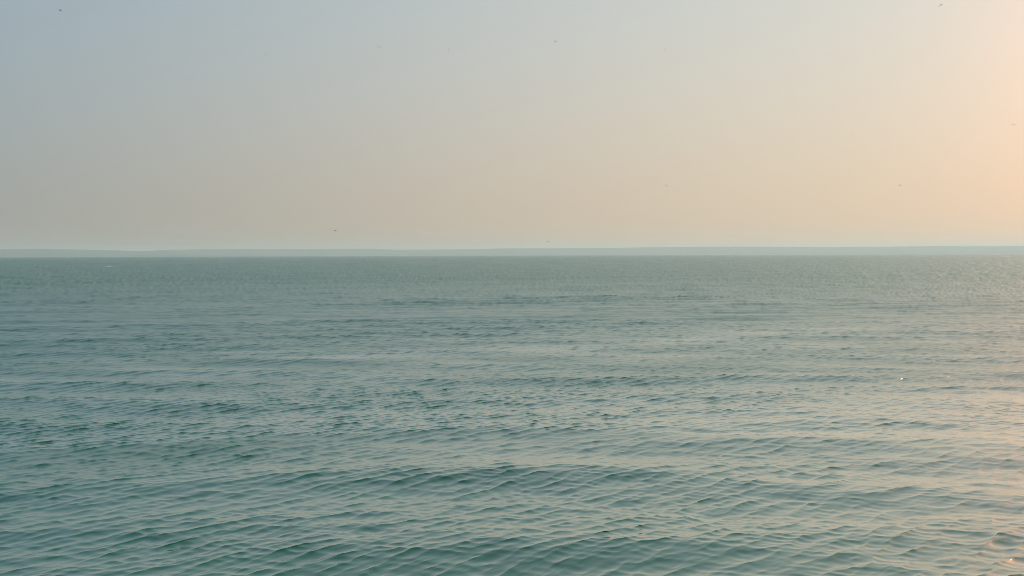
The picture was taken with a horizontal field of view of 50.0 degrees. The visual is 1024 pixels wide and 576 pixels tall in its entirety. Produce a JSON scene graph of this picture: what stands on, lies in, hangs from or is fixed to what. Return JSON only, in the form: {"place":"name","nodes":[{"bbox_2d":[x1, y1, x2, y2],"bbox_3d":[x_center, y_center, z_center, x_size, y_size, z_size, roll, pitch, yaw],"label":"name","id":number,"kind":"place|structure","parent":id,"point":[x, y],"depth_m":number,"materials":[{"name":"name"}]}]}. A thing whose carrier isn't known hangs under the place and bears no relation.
{"place":"outdoors","nodes":[
{"label":"outdoors","id":0,"kind":"place"},
{"bbox_2d":[0,249,237,256],"bbox_3d":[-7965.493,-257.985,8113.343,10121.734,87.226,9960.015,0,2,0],"label":"distant hills","id":1,"kind":"structure","parent":0,"point":[36,252],"depth_m":11681.68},
{"bbox_2d":[0,253,1023,575],"bbox_3d":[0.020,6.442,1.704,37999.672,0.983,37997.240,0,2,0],"label":"sea","id":2,"kind":"structure","parent":0,"point":[606,415],"depth_m":44.52,"materials":[{"name":"green liquid"}]},
{"bbox_2d":[0,0,1023,250],"label":"sky","id":3,"kind":"structure","parent":0,"point":[126,125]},
{"bbox_2d":[154,246,1023,255],"bbox_3d":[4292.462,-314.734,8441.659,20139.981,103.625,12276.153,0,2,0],"label":"shore","id":4,"kind":"structure","parent":0,"point":[712,250],"depth_m":13317.39,"materials":[{"name":"grey"}]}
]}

